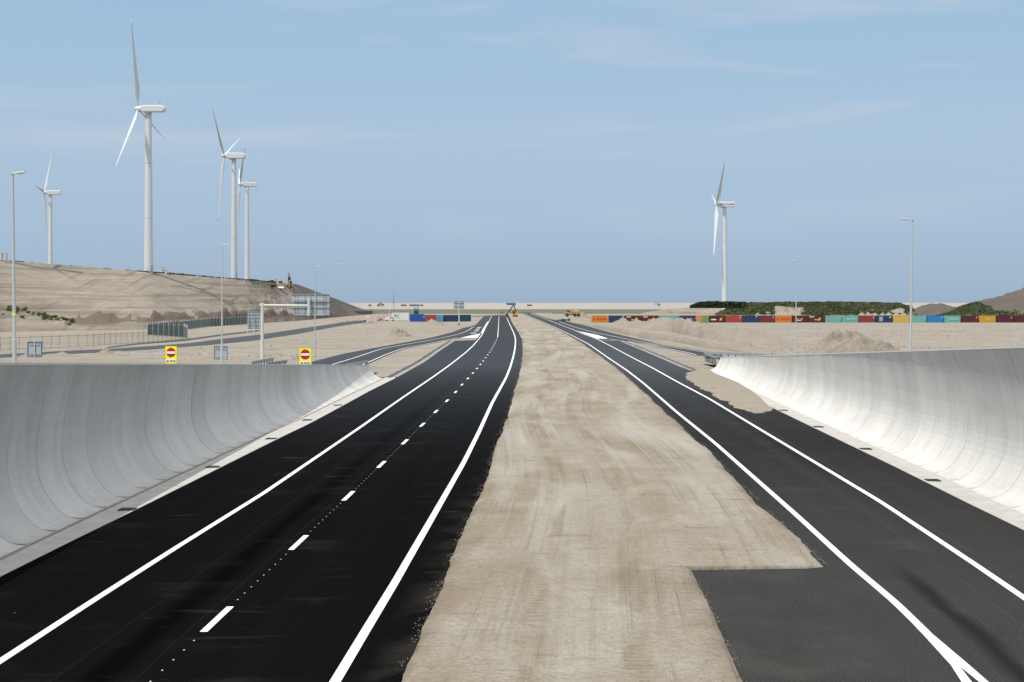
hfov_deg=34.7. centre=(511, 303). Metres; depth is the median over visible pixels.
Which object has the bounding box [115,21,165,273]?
wind turbine
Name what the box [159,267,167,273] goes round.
site hut
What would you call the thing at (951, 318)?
shipping container
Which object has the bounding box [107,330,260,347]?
path
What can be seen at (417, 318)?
shipping container
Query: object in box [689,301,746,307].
dune thicket
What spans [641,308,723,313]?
sand ridge
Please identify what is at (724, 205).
wind turbine
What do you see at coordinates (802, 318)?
shipping container
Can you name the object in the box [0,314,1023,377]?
ground
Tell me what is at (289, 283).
excavator
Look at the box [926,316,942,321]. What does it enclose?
shipping container
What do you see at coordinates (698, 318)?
shipping container
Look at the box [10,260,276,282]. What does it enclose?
dune grass
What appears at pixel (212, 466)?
drain grate
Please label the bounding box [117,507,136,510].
drain grate
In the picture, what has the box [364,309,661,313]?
grass flat
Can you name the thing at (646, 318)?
shipping container
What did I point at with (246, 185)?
wind turbine
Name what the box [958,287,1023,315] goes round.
grey hill
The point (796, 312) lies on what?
street lamp
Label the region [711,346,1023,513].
concrete wall
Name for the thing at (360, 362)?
guardrail
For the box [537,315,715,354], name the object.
slip road
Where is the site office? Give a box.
[392,313,408,320]
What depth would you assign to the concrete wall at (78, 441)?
64.55 m
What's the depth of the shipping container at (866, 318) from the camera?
614.12 m
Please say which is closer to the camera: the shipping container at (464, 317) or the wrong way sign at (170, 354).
the wrong way sign at (170, 354)
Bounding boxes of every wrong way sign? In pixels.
[165,346,176,363]
[299,348,311,363]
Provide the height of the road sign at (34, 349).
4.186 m
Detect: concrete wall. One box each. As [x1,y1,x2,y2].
[0,363,381,556]
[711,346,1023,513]
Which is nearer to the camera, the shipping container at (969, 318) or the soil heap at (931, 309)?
the shipping container at (969, 318)
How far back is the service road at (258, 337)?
318.92 m
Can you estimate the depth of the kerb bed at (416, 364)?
203.11 m
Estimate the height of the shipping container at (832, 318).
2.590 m
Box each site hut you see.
[0,253,7,259]
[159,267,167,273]
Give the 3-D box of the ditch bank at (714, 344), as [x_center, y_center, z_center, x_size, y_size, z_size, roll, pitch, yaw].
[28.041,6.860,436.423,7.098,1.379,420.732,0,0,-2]
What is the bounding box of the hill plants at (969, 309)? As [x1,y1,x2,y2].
[935,301,1023,315]
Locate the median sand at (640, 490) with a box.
[402,314,822,681]
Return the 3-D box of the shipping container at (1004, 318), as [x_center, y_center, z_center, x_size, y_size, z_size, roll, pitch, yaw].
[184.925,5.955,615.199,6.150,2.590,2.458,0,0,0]
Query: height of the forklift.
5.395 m
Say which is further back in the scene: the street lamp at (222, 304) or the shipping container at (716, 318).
the shipping container at (716, 318)
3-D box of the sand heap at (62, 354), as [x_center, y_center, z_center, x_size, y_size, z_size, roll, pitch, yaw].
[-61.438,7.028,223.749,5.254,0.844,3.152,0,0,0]
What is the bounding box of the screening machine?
[505,303,517,316]
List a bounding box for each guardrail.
[251,357,273,363]
[266,360,286,363]
[346,360,367,364]
[704,351,768,358]
[705,353,716,363]
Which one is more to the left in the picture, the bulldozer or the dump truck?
the bulldozer
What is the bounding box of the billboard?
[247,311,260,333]
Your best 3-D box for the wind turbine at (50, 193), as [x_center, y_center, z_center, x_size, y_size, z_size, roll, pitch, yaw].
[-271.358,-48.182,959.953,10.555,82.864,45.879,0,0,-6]
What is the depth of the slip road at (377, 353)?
262.04 m
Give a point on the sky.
(431, 151)
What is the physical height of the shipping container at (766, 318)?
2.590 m
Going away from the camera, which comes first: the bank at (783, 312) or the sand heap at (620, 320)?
the sand heap at (620, 320)
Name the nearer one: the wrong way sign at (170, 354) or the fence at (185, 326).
the wrong way sign at (170, 354)
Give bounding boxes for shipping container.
[410,315,425,321]
[426,315,435,320]
[436,315,442,321]
[443,315,457,321]
[459,315,470,320]
[591,316,607,321]
[608,316,624,321]
[625,316,641,320]
[642,316,657,320]
[658,316,674,318]
[679,316,695,321]
[694,315,701,321]
[701,315,708,321]
[709,316,724,321]
[725,316,741,321]
[742,316,758,321]
[759,316,774,321]
[775,316,791,321]
[792,316,807,321]
[808,316,824,321]
[825,316,840,321]
[841,316,857,321]
[858,316,874,321]
[875,316,891,321]
[892,316,908,321]
[909,316,925,321]
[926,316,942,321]
[943,316,960,321]
[961,316,977,321]
[978,316,995,321]
[996,316,1012,321]
[1013,316,1023,321]
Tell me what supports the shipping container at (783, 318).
on the ground at (391, 360)
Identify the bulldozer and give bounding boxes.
[277,281,283,287]
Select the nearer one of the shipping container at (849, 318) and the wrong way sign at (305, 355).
the wrong way sign at (305, 355)
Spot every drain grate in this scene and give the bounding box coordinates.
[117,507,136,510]
[205,465,219,467]
[924,479,940,480]
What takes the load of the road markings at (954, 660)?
on the road at (836, 619)
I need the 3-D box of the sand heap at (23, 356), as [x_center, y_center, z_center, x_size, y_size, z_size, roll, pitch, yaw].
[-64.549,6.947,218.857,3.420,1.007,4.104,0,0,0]
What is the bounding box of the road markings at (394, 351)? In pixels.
[335,327,472,364]
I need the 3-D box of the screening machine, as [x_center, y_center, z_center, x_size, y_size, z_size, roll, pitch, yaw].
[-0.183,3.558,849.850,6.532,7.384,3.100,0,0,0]
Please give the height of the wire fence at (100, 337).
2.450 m
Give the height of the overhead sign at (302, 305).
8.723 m
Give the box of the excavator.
[285,273,291,287]
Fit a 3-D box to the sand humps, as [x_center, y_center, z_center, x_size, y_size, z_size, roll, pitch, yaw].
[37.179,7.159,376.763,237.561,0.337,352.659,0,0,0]
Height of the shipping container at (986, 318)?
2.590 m
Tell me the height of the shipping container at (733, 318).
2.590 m
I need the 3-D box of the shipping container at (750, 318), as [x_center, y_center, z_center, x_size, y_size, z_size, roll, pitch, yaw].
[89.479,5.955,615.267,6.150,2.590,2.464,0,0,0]
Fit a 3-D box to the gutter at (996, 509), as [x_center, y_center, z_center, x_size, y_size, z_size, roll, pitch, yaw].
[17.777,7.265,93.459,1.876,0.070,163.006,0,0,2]
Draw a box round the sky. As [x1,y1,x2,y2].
[0,0,1023,302]
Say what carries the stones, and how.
on the median sand at (640, 490)
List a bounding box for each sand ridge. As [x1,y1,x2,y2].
[615,317,810,346]
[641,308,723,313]
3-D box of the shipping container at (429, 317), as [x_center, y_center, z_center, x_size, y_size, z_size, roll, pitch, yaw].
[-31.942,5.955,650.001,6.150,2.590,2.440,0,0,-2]
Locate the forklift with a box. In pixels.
[414,307,418,313]
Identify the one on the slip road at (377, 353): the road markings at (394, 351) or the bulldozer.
the road markings at (394, 351)
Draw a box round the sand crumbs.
[400,372,827,680]
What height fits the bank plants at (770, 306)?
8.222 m
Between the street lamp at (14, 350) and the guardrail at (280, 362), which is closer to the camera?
the street lamp at (14, 350)
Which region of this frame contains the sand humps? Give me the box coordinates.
[0,324,1023,362]
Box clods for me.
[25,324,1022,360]
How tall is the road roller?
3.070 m
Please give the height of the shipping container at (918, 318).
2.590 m
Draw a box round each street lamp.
[10,171,25,362]
[221,244,228,363]
[314,265,320,360]
[790,260,796,353]
[899,218,913,349]
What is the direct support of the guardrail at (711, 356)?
on the ground at (391, 360)
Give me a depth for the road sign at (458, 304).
556.27 m
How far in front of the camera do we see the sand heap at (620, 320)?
612.52 m
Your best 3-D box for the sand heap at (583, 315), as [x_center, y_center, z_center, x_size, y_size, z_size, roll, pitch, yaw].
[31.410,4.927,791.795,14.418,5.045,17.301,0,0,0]
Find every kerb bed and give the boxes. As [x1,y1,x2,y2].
[395,340,454,376]
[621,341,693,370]
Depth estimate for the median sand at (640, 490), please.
48.40 m
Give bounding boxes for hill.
[0,260,379,331]
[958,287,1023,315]
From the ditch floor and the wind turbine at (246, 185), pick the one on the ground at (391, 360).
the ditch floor
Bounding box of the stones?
[415,392,774,676]
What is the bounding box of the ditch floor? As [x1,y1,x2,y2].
[618,333,731,352]
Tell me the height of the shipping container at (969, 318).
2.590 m
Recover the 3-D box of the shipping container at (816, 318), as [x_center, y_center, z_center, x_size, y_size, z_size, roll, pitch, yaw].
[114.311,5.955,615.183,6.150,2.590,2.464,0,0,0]
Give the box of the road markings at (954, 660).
[526,314,1023,681]
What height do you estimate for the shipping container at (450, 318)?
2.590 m
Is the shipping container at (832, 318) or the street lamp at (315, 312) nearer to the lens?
the street lamp at (315, 312)
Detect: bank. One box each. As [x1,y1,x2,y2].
[572,322,771,354]
[717,306,912,315]
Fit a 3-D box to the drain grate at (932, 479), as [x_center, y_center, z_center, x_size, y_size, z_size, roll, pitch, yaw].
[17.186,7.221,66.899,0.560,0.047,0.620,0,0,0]
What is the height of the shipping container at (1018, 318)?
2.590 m
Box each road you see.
[0,316,522,681]
[0,318,386,357]
[312,316,490,364]
[472,312,533,316]
[525,314,1023,681]
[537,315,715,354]
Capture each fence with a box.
[0,329,183,350]
[147,310,372,338]
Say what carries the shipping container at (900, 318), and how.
on the ground at (391, 360)
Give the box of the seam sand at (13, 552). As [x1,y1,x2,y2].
[0,378,383,559]
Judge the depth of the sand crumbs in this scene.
46.98 m
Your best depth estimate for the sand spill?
134.69 m
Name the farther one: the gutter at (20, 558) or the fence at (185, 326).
the fence at (185, 326)
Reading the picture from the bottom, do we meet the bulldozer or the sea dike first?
the sea dike
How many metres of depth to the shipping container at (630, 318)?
614.10 m
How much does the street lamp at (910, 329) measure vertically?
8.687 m
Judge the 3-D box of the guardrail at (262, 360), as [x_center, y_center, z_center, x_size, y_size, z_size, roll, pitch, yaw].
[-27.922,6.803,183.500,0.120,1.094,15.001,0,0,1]
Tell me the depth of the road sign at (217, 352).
149.96 m
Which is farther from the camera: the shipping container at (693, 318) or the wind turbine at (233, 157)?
the wind turbine at (233, 157)
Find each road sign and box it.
[27,341,41,362]
[214,346,227,363]
[454,301,463,324]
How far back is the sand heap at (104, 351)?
232.38 m
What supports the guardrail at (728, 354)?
on the ground at (391, 360)
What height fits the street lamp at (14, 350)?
8.159 m
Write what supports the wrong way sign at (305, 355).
on the ground at (391, 360)
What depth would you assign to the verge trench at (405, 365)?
203.47 m
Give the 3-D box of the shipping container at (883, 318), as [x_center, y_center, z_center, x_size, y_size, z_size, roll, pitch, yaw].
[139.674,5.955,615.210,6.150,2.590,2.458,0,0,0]
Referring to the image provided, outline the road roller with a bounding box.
[269,280,276,286]
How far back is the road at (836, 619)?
44.39 m
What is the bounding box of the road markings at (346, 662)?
[0,316,515,681]
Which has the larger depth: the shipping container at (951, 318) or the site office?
the site office
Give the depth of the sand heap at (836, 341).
215.49 m
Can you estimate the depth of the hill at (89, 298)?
503.70 m
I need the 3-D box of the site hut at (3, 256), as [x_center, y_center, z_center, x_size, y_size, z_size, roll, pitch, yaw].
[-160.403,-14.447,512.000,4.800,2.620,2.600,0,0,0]
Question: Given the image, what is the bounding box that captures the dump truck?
[564,310,580,316]
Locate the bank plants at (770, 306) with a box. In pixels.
[717,301,914,315]
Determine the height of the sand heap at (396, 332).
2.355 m
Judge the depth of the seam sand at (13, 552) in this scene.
62.43 m
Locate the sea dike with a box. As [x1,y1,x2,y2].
[348,303,967,308]
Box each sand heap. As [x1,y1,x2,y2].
[17,353,41,357]
[44,352,80,356]
[96,347,112,354]
[387,327,410,336]
[416,319,446,325]
[563,308,590,317]
[613,317,627,322]
[798,329,897,353]
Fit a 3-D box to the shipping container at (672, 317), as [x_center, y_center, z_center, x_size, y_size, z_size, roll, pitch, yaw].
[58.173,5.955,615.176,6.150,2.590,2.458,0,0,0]
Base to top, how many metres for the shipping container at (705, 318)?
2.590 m
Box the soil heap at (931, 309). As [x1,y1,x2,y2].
[913,303,956,315]
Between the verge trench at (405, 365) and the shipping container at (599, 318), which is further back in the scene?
the shipping container at (599, 318)
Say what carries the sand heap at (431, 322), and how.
on the ground at (391, 360)
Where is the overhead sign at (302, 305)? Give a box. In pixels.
[260,294,328,358]
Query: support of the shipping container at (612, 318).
on the ground at (391, 360)
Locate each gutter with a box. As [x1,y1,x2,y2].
[0,377,396,576]
[753,391,1023,529]
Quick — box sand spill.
[685,369,773,412]
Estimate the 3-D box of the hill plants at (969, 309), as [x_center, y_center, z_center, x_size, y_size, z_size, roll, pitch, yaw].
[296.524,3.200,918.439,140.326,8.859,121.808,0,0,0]
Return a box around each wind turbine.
[36,154,60,263]
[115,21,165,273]
[212,108,245,277]
[237,148,256,278]
[712,163,734,308]
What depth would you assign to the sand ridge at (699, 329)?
341.88 m
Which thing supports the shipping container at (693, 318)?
on the ground at (391, 360)
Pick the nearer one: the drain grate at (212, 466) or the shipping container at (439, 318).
the drain grate at (212, 466)
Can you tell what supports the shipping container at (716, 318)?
on the ground at (391, 360)
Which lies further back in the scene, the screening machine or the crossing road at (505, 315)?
the crossing road at (505, 315)
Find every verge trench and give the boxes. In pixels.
[376,340,449,377]
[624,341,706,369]

